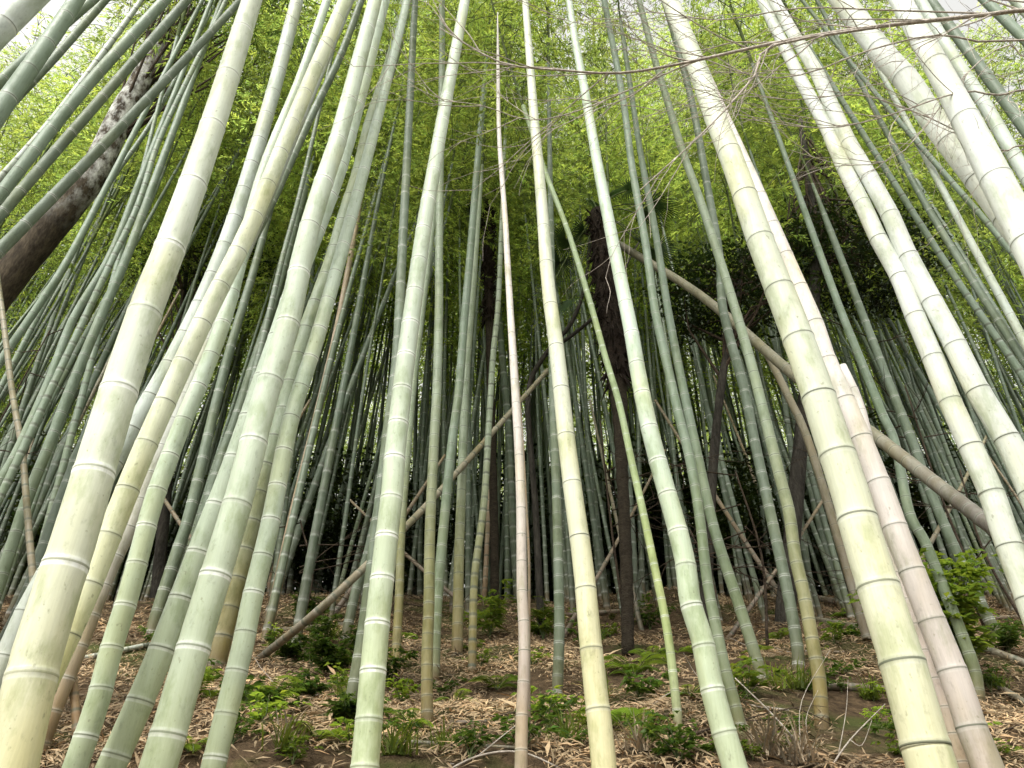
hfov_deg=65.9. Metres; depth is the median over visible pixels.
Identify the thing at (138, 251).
bamboo
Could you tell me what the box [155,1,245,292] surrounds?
bamboo
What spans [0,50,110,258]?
bamboo
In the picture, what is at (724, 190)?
bamboo
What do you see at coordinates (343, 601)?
dead bamboo
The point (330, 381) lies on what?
bamboo
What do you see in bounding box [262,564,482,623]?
dead branch
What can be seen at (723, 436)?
bamboo
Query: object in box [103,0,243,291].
bamboo
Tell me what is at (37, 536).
shrub
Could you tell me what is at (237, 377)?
bamboo
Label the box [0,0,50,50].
bamboo
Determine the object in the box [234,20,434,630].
bamboo
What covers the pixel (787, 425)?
bamboo
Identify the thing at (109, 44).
bamboo
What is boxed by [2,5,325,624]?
bamboo
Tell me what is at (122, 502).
bamboo
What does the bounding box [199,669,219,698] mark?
fern
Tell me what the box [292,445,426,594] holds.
shrub
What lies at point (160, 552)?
broadleaf tree
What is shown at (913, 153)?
bamboo
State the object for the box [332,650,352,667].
seedling
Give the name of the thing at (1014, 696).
dead bamboo
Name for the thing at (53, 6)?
sky
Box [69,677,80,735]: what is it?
bamboo
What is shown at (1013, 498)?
bamboo
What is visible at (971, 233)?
bamboo
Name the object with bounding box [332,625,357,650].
seedling
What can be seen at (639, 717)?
grass tuft
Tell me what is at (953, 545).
bamboo
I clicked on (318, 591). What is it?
bamboo
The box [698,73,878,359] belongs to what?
bamboo
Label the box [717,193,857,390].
bamboo
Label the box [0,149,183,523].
bamboo
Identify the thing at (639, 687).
seedling
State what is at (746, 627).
bamboo
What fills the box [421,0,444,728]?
bamboo
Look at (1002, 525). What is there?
bamboo
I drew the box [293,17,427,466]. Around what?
bamboo
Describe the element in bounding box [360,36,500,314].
bamboo
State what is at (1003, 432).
bamboo
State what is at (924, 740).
bamboo
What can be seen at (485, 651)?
seedling
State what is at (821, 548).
bamboo
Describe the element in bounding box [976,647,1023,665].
dead bamboo
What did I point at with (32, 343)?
bamboo
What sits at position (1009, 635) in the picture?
seedling
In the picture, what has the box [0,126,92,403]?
bamboo
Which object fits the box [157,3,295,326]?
bamboo
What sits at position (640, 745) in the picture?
grass tuft
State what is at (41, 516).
bamboo
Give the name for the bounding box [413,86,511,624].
bamboo
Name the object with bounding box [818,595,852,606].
dead bamboo
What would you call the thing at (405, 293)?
bamboo
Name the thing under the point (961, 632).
bamboo
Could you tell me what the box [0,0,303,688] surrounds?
bamboo
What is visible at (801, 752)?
grass tuft
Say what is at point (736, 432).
bamboo
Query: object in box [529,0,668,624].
bamboo
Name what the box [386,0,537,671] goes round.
bamboo
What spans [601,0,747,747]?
bamboo
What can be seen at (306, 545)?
dead branch
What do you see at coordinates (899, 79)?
bamboo
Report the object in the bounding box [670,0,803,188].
bamboo
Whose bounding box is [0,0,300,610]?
bamboo
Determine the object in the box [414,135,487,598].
bamboo
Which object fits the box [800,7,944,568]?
bamboo
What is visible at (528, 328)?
bamboo
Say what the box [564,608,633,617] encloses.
dead bamboo
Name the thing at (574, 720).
seedling
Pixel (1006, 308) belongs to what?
bamboo
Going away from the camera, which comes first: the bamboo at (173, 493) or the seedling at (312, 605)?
the seedling at (312, 605)
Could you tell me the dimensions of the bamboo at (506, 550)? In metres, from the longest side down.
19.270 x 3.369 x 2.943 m
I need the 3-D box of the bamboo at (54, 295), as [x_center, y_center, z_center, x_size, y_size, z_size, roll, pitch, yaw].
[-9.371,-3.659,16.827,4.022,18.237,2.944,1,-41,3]
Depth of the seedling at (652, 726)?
4.14 m
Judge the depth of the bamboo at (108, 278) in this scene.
21.86 m
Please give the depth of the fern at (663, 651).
7.48 m
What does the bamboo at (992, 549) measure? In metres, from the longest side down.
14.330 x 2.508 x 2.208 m
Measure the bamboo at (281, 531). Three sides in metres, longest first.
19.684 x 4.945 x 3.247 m
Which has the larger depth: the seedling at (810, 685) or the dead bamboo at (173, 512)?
the dead bamboo at (173, 512)
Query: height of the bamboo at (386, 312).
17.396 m
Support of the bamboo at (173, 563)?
on the ground
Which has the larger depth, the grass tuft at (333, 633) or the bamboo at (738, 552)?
the bamboo at (738, 552)
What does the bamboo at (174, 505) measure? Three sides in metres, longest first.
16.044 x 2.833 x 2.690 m
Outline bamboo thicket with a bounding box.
[0,5,1023,602]
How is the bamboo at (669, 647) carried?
on the ground
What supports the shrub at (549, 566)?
on the ground
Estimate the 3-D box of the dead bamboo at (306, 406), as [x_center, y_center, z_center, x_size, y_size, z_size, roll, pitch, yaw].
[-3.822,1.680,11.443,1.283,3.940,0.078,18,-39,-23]
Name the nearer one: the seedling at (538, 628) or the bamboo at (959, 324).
the seedling at (538, 628)
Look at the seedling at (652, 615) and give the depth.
11.35 m
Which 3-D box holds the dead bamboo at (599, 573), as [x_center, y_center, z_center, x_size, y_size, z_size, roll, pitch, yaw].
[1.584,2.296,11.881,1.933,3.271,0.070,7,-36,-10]
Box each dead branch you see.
[0,284,129,461]
[139,507,423,608]
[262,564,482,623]
[581,427,844,649]
[599,420,806,595]
[689,522,845,614]
[712,262,987,631]
[767,373,997,566]
[799,464,1021,620]
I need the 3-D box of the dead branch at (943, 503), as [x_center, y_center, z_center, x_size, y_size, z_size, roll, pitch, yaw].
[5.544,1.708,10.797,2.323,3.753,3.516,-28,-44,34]
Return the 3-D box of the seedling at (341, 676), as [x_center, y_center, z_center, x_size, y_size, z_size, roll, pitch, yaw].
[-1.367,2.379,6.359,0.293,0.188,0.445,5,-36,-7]
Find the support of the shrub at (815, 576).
on the ground
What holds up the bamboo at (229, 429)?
on the ground
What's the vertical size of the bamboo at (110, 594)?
19.197 m
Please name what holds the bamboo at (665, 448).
on the ground
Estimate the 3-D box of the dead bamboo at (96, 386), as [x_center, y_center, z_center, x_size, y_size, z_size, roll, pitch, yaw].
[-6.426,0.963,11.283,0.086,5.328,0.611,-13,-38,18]
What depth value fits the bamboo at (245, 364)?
15.78 m
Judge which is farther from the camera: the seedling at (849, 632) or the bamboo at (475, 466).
the bamboo at (475, 466)
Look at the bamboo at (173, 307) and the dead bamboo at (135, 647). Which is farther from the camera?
the bamboo at (173, 307)
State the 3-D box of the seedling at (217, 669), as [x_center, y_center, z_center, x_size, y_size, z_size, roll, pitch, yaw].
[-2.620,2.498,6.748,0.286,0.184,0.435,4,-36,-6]
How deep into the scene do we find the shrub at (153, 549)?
17.63 m
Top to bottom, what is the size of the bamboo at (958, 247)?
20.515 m
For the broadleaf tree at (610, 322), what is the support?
on the ground
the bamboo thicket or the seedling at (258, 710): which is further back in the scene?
the bamboo thicket
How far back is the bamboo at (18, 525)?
6.81 m
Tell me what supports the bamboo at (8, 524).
on the ground
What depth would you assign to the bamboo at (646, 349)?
21.03 m
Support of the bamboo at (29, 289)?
on the ground
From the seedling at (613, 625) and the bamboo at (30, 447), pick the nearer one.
the seedling at (613, 625)
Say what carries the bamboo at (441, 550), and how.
on the ground
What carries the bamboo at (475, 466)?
on the ground
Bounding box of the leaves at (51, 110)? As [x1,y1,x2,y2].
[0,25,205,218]
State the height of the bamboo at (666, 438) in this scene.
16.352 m
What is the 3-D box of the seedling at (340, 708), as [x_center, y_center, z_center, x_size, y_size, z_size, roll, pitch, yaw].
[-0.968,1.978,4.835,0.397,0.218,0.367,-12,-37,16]
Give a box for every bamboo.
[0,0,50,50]
[0,0,85,128]
[0,0,99,89]
[0,0,171,205]
[0,0,183,470]
[0,0,191,182]
[0,0,192,223]
[0,0,204,369]
[0,0,213,485]
[0,0,222,599]
[0,0,227,506]
[0,0,228,465]
[0,0,240,259]
[0,0,243,401]
[0,0,261,767]
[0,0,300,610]
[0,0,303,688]
[0,0,308,393]
[0,10,67,232]
[0,17,192,207]
[0,24,230,541]
[0,30,353,558]
[0,39,48,233]
[0,44,346,553]
[0,47,18,157]
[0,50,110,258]
[0,54,122,237]
[0,66,49,224]
[0,66,206,448]
[0,67,237,466]
[0,92,100,235]
[0,96,229,347]
[0,107,237,428]
[0,117,167,351]
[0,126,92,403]
[0,143,235,512]
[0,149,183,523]
[0,174,86,422]
[0,218,212,544]
[0,278,35,582]
[0,401,94,640]
[1,75,71,227]
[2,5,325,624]
[2,71,110,234]
[2,435,35,522]
[3,15,143,230]
[3,222,221,534]
[4,37,204,386]
[7,46,239,597]
[10,0,338,581]
[13,229,211,596]
[15,0,361,570]
[18,0,110,103]
[26,0,312,452]
[27,210,204,451]
[36,0,288,549]
[41,0,354,757]
[55,0,351,693]
[58,151,244,342]
[62,0,330,767]
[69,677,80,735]
[77,355,110,428]
[78,113,218,388]
[84,642,149,658]
[95,0,389,767]
[95,124,231,482]
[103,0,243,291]
[104,115,253,291]
[106,0,364,508]
[107,31,357,599]
[108,0,357,502]
[109,247,213,395]
[111,102,325,610]
[111,196,229,600]
[122,98,275,272]
[135,81,331,404]
[138,0,381,767]
[139,172,294,602]
[143,0,355,638]
[143,151,294,601]
[143,172,236,376]
[148,55,268,313]
[154,289,180,341]
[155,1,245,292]
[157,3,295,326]
[164,498,190,540]
[179,138,379,568]
[181,81,345,563]
[189,0,408,543]
[200,0,410,767]
[206,0,411,670]
[206,71,325,282]
[213,216,283,400]
[222,0,428,114]
[230,9,348,347]
[232,1,370,601]
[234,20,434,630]
[236,167,327,337]
[239,175,363,311]
[245,0,429,397]
[255,368,548,661]
[260,13,343,249]
[261,0,454,641]
[262,0,434,629]
[262,0,592,621]
[265,4,369,293]
[265,13,494,588]
[266,562,273,595]
[273,622,342,633]
[280,72,428,594]
[281,174,392,594]
[285,66,403,527]
[290,0,485,653]
[292,128,396,475]
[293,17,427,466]
[294,33,397,342]
[295,226,444,573]
[299,213,394,590]
[300,3,480,318]
[300,399,310,418]
[302,0,417,181]
[302,191,406,506]
[312,225,451,594]
[313,126,425,574]
[315,45,428,283]
[315,150,410,595]
[316,163,467,301]
[320,19,481,620]
[326,454,445,619]
[331,56,432,271]
[338,159,473,585]
[340,0,506,639]
[341,0,417,725]
[341,1,559,611]
[350,0,469,767]
[350,499,477,614]
[352,247,432,370]
[357,2,538,617]
[358,172,471,567]
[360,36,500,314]
[370,91,545,298]
[380,68,436,228]
[380,94,478,596]
[382,133,505,597]
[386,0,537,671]
[387,96,476,261]
[393,115,504,595]
[398,0,525,255]
[398,19,532,617]
[400,0,559,655]
[405,740,514,749]
[406,178,463,597]
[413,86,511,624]
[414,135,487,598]
[417,24,546,612]
[419,0,564,673]
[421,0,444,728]
[421,0,683,731]
[422,140,519,567]
[422,151,509,394]
[431,0,542,681]
[431,258,498,582]
[443,20,537,597]
[443,197,540,568]
[444,147,533,597]
[446,65,561,600]
[450,719,514,724]
[461,4,609,609]
[465,65,570,604]
[466,60,522,600]
[468,0,643,700]
[470,85,620,614]
[477,260,548,472]
[478,96,580,596]
[479,127,586,605]
[480,52,645,612]
[481,490,489,605]
[485,17,596,611]
[493,42,620,601]
[495,37,642,602]
[496,12,529,767]
[497,149,584,601]
[501,120,562,600]
[505,257,577,568]
[514,323,530,748]
[518,174,596,337]
[522,0,616,767]
[522,0,640,598]
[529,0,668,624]
[530,114,596,482]
[531,4,658,607]
[538,3,658,208]
[556,171,651,592]
[559,0,771,689]
[563,70,691,596]
[564,85,699,590]
[564,449,665,637]
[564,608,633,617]
[566,0,747,767]
[567,75,672,521]
[569,133,761,585]
[574,181,643,511]
[578,132,700,582]
[586,124,785,351]
[588,241,672,561]
[589,47,815,616]
[589,399,643,630]
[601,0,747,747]
[601,9,752,601]
[601,13,770,625]
[602,103,843,574]
[602,153,704,522]
[604,63,683,588]
[604,111,723,626]
[610,12,723,514]
[614,139,688,589]
[616,77,768,202]
[619,241,1023,542]
[626,0,738,596]
[628,268,674,466]
[629,38,840,609]
[630,4,1013,600]
[634,0,805,677]
[636,0,829,729]
[636,0,985,703]
[636,5,998,637]
[645,29,847,619]
[651,101,755,595]
[652,0,822,617]
[653,195,778,584]
[654,399,801,623]
[658,117,784,529]
[662,0,958,767]
[662,36,854,621]
[662,152,742,596]
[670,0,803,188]
[671,166,771,551]
[677,216,828,596]
[684,4,807,595]
[692,66,799,261]
[698,0,816,614]
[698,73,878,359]
[704,30,890,347]
[705,61,1004,767]
[710,167,1002,607]
[711,94,836,280]
[712,23,852,312]
[713,375,757,492]
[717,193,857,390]
[718,0,1016,614]
[720,35,1023,539]
[725,488,829,639]
[727,0,1023,384]
[731,216,788,388]
[733,137,945,576]
[742,585,772,591]
[743,0,862,384]
[744,0,958,594]
[744,59,889,400]
[756,0,1023,625]
[757,74,1016,493]
[765,357,871,641]
[766,0,1020,345]
[766,114,918,550]
[766,121,992,597]
[767,43,986,601]
[768,0,1023,509]
[769,109,964,551]
[772,36,1010,611]
[777,193,1009,587]
[783,6,1023,533]
[784,116,995,587]
[788,0,1023,350]
[789,98,920,224]
[789,149,1023,524]
[793,49,966,595]
[797,203,890,341]
[800,0,1018,266]
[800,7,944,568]
[815,0,1023,367]
[815,617,858,629]
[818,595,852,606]
[822,30,1023,232]
[823,0,991,461]
[827,0,1008,244]
[827,682,885,693]
[840,363,969,767]
[845,98,973,334]
[846,303,992,540]
[847,1,1023,440]
[849,68,1005,411]
[849,84,1023,326]
[856,87,983,363]
[857,248,1011,592]
[861,144,997,391]
[866,101,1023,398]
[888,0,1023,276]
[890,118,1023,369]
[892,15,1023,185]
[898,162,1003,290]
[901,104,1023,279]
[911,276,989,368]
[914,0,1023,186]
[920,23,1023,191]
[920,435,987,562]
[928,0,1023,137]
[937,161,1023,311]
[965,0,1023,153]
[974,3,1023,189]
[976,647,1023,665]
[977,0,1023,46]
[990,457,1022,508]
[995,615,1018,619]
[996,684,1023,705]
[1008,0,1023,17]
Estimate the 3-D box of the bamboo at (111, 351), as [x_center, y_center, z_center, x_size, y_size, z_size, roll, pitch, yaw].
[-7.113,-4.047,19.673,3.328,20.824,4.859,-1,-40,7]
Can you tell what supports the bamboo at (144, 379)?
on the ground
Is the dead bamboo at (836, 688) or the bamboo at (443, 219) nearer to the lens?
the dead bamboo at (836, 688)
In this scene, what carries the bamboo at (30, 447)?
on the ground
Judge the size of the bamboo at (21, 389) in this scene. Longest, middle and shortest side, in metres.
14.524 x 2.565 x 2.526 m
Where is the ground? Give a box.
[0,589,1023,767]
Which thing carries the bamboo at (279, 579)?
on the ground
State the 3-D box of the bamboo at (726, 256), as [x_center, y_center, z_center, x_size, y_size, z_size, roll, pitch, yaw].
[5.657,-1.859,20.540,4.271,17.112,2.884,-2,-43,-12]
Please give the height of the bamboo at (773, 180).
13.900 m
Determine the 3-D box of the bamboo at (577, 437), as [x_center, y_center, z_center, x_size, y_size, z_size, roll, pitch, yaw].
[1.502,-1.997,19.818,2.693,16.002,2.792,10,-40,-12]
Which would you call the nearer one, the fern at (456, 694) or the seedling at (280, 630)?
the fern at (456, 694)
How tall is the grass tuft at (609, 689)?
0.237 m
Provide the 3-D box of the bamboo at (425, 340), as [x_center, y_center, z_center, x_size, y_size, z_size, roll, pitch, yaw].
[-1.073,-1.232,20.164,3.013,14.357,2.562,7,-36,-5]
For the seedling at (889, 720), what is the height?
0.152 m
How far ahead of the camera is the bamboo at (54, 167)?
17.50 m
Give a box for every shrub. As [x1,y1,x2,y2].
[0,413,119,584]
[72,434,207,600]
[273,452,366,594]
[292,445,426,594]
[361,489,484,595]
[449,486,546,599]
[529,500,614,600]
[538,433,691,594]
[598,446,782,591]
[682,453,809,595]
[777,490,848,595]
[784,404,959,561]
[846,546,1003,665]
[897,475,993,576]
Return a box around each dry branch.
[202,658,318,696]
[450,726,559,767]
[481,678,636,719]
[654,654,788,710]
[681,677,848,737]
[735,650,884,767]
[1003,724,1023,730]
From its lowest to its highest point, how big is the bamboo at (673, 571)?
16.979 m
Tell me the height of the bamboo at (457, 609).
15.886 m
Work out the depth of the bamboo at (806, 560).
14.35 m
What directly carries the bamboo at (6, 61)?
on the ground
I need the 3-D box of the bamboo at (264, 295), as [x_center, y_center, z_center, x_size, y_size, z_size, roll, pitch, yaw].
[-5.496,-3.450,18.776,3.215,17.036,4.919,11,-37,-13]
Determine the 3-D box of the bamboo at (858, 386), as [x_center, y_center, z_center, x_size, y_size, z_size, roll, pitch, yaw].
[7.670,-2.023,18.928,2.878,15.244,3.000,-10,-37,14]
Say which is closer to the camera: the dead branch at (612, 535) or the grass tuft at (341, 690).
the grass tuft at (341, 690)
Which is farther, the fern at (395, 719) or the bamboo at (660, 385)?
the bamboo at (660, 385)
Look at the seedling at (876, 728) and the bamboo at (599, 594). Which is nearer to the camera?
the seedling at (876, 728)
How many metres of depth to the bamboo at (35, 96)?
16.86 m
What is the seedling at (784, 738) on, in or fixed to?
on the ground
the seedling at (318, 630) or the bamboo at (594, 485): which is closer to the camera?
the seedling at (318, 630)
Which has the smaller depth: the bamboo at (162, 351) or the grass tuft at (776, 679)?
the grass tuft at (776, 679)
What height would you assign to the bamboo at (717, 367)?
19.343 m
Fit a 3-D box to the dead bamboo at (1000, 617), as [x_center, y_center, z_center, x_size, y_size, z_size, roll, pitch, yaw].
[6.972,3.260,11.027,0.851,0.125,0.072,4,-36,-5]
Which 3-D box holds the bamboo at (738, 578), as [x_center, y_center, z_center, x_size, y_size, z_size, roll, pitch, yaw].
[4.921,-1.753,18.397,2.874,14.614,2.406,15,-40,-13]
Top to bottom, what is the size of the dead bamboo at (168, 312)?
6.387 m
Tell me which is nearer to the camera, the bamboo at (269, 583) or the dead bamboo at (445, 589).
the dead bamboo at (445, 589)
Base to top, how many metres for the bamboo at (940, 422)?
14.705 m
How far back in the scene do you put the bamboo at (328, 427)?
20.62 m
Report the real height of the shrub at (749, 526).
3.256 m
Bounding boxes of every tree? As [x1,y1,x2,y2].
[0,0,316,312]
[125,208,289,601]
[273,0,1023,305]
[461,178,515,607]
[525,237,638,638]
[533,174,682,655]
[632,214,834,625]
[741,118,985,625]
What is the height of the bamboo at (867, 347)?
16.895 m
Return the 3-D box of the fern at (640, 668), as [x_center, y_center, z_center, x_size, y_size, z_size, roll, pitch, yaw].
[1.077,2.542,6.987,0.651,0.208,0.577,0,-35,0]
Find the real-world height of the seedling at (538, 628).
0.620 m
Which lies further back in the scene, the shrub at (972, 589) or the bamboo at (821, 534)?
the bamboo at (821, 534)
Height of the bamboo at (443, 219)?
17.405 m
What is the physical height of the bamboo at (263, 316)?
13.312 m
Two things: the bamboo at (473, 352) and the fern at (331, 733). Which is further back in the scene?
the bamboo at (473, 352)
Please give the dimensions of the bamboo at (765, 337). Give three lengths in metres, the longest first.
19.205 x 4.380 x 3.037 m
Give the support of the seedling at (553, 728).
on the ground
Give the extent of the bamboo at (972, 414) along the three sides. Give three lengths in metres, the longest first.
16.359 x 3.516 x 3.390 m
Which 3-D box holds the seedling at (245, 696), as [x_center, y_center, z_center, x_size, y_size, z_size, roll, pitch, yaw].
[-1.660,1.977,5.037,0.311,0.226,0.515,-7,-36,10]
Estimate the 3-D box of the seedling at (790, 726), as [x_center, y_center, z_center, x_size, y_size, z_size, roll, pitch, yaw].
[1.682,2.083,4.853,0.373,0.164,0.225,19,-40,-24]
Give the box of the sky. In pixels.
[0,0,1023,587]
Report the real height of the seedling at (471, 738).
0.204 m
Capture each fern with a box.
[184,736,207,751]
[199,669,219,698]
[244,675,306,705]
[293,721,347,742]
[385,708,433,728]
[389,630,417,639]
[433,688,478,702]
[463,639,484,649]
[468,674,517,689]
[573,706,671,727]
[604,652,666,674]
[628,646,676,660]
[664,684,699,699]
[678,645,692,652]
[740,645,774,653]
[763,628,788,639]
[830,608,855,617]
[972,636,996,648]
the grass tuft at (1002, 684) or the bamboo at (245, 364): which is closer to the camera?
the grass tuft at (1002, 684)
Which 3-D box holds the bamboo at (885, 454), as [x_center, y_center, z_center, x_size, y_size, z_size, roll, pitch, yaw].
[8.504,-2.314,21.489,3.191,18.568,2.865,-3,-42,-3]
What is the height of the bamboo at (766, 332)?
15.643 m
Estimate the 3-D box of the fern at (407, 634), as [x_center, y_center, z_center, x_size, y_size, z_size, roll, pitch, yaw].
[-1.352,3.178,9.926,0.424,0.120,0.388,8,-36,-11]
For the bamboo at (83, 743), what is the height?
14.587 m
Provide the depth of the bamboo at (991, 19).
21.94 m
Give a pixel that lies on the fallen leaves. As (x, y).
(485, 705)
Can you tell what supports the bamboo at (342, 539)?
on the ground
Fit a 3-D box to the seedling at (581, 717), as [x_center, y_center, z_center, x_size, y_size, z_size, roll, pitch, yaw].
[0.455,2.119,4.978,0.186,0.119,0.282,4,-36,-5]
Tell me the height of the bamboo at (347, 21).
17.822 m
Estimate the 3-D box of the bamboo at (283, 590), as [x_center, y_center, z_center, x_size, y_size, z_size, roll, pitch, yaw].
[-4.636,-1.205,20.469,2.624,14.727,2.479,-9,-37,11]
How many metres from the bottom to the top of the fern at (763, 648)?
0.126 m
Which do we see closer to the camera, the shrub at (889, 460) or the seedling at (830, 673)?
the seedling at (830, 673)
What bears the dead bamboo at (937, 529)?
on the ground
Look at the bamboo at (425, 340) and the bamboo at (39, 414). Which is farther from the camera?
the bamboo at (425, 340)
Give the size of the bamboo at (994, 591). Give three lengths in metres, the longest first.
13.546 x 2.456 x 2.374 m
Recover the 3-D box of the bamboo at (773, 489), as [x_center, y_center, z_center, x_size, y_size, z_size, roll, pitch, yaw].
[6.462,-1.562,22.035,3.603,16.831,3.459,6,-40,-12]
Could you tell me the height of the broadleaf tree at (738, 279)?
6.835 m
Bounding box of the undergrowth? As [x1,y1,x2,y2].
[0,420,1021,600]
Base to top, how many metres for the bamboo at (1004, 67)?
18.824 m
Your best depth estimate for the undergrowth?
20.29 m
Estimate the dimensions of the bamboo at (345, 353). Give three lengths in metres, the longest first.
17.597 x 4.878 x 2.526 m
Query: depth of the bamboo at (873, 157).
19.83 m
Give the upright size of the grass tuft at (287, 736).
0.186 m
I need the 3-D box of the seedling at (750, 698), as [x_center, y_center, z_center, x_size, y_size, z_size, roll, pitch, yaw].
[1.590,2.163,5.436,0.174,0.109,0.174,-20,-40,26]
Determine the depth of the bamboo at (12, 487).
18.00 m
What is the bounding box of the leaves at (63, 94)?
[0,0,187,308]
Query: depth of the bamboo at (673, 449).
18.59 m
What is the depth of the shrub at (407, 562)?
16.19 m
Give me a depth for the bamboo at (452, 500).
20.37 m
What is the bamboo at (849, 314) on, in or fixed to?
on the ground
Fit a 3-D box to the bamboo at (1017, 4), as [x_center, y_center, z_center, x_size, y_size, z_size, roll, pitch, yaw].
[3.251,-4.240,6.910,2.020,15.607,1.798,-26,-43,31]
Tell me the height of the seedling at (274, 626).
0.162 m
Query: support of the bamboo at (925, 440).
on the ground
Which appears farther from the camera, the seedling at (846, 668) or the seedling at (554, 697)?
the seedling at (846, 668)
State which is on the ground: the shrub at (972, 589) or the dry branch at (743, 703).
the shrub at (972, 589)
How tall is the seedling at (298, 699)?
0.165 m
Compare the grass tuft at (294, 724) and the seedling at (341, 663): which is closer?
the grass tuft at (294, 724)
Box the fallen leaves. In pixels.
[0,585,1023,767]
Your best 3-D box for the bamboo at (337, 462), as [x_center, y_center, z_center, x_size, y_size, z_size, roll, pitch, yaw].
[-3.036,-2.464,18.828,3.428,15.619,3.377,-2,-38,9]
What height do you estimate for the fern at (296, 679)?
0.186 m
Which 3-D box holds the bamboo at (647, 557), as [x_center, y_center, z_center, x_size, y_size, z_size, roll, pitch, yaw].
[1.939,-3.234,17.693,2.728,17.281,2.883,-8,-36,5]
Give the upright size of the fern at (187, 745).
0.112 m
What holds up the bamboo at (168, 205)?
on the ground
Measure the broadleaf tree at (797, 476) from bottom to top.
10.617 m
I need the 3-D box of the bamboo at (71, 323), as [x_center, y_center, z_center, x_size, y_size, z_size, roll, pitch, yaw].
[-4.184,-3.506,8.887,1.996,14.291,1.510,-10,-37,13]
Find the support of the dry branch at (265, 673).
on the fallen leaves
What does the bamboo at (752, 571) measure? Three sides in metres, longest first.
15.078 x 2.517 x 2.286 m
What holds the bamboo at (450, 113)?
on the ground
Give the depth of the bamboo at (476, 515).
16.43 m
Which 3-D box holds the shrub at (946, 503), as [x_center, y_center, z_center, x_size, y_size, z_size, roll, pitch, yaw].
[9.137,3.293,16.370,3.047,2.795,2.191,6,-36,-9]
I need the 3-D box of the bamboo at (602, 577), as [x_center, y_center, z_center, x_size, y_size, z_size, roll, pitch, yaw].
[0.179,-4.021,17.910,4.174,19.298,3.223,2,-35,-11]
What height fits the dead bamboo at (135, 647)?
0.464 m
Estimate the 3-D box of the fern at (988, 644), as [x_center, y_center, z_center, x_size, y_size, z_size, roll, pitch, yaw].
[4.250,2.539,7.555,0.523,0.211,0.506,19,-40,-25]
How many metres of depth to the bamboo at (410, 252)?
15.64 m
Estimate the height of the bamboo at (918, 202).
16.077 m
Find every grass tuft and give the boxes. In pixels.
[252,712,334,751]
[254,705,320,738]
[320,619,341,639]
[328,673,347,698]
[380,716,431,755]
[429,715,466,751]
[540,698,586,741]
[573,671,620,698]
[612,707,680,743]
[612,709,665,751]
[733,664,750,688]
[734,701,816,758]
[749,655,802,690]
[757,708,846,765]
[769,657,810,690]
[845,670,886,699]
[983,672,1015,688]
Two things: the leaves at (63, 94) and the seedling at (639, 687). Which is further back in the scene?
the leaves at (63, 94)
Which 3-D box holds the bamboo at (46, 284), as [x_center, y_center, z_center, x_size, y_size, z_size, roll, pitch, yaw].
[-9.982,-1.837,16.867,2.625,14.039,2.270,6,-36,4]
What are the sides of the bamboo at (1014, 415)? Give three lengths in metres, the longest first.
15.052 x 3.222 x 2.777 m
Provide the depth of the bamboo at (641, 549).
15.81 m
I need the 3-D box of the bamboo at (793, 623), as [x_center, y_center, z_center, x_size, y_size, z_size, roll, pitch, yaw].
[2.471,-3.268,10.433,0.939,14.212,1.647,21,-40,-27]
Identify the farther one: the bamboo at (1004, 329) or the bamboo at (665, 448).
the bamboo at (665, 448)
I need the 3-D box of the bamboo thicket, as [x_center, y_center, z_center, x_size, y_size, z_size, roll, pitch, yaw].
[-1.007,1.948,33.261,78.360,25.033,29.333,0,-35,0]
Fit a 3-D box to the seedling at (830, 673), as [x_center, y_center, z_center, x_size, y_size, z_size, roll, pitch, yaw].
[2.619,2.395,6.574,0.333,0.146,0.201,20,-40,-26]
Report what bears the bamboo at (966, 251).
on the ground
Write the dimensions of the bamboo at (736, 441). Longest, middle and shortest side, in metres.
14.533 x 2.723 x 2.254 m
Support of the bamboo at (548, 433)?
on the ground
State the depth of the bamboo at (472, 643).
9.98 m
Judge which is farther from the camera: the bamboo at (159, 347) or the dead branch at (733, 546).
the bamboo at (159, 347)
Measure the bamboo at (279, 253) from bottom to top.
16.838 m
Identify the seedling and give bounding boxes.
[136,625,154,642]
[202,666,222,682]
[205,658,222,674]
[214,672,268,693]
[232,717,265,743]
[236,698,269,727]
[241,674,279,710]
[244,681,309,703]
[245,690,312,726]
[255,701,280,718]
[259,681,309,707]
[260,628,283,645]
[264,632,310,659]
[265,735,323,764]
[266,622,279,636]
[286,667,347,698]
[290,589,329,620]
[290,642,319,666]
[297,632,355,675]
[305,610,342,641]
[318,651,349,670]
[319,691,388,725]
[324,662,349,686]
[329,717,354,748]
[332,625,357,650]
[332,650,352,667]
[382,709,423,738]
[383,697,393,716]
[385,646,418,687]
[385,673,420,701]
[387,647,418,667]
[433,677,468,695]
[450,719,513,760]
[462,648,496,665]
[463,578,516,638]
[490,709,568,743]
[510,596,576,639]
[510,685,582,713]
[514,646,551,664]
[531,690,584,728]
[559,729,588,744]
[563,713,585,724]
[567,619,610,642]
[572,708,587,727]
[600,623,620,636]
[620,668,680,698]
[622,709,706,764]
[634,593,675,629]
[671,724,749,756]
[730,655,785,697]
[738,689,755,702]
[740,739,773,759]
[758,730,801,747]
[761,713,812,731]
[791,670,831,689]
[818,618,860,639]
[819,622,853,644]
[823,656,868,674]
[824,666,843,677]
[828,676,851,691]
[854,681,885,701]
[859,706,888,721]
[859,709,896,734]
[870,733,901,755]
[871,705,892,723]
[982,664,1011,692]
[983,617,1023,653]
[987,721,1002,725]
[992,737,1022,758]
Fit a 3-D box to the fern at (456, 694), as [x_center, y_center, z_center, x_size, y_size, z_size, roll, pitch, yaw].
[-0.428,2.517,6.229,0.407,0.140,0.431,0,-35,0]
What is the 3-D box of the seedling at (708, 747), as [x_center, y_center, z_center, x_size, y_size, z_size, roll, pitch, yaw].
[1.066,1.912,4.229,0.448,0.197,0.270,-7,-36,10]

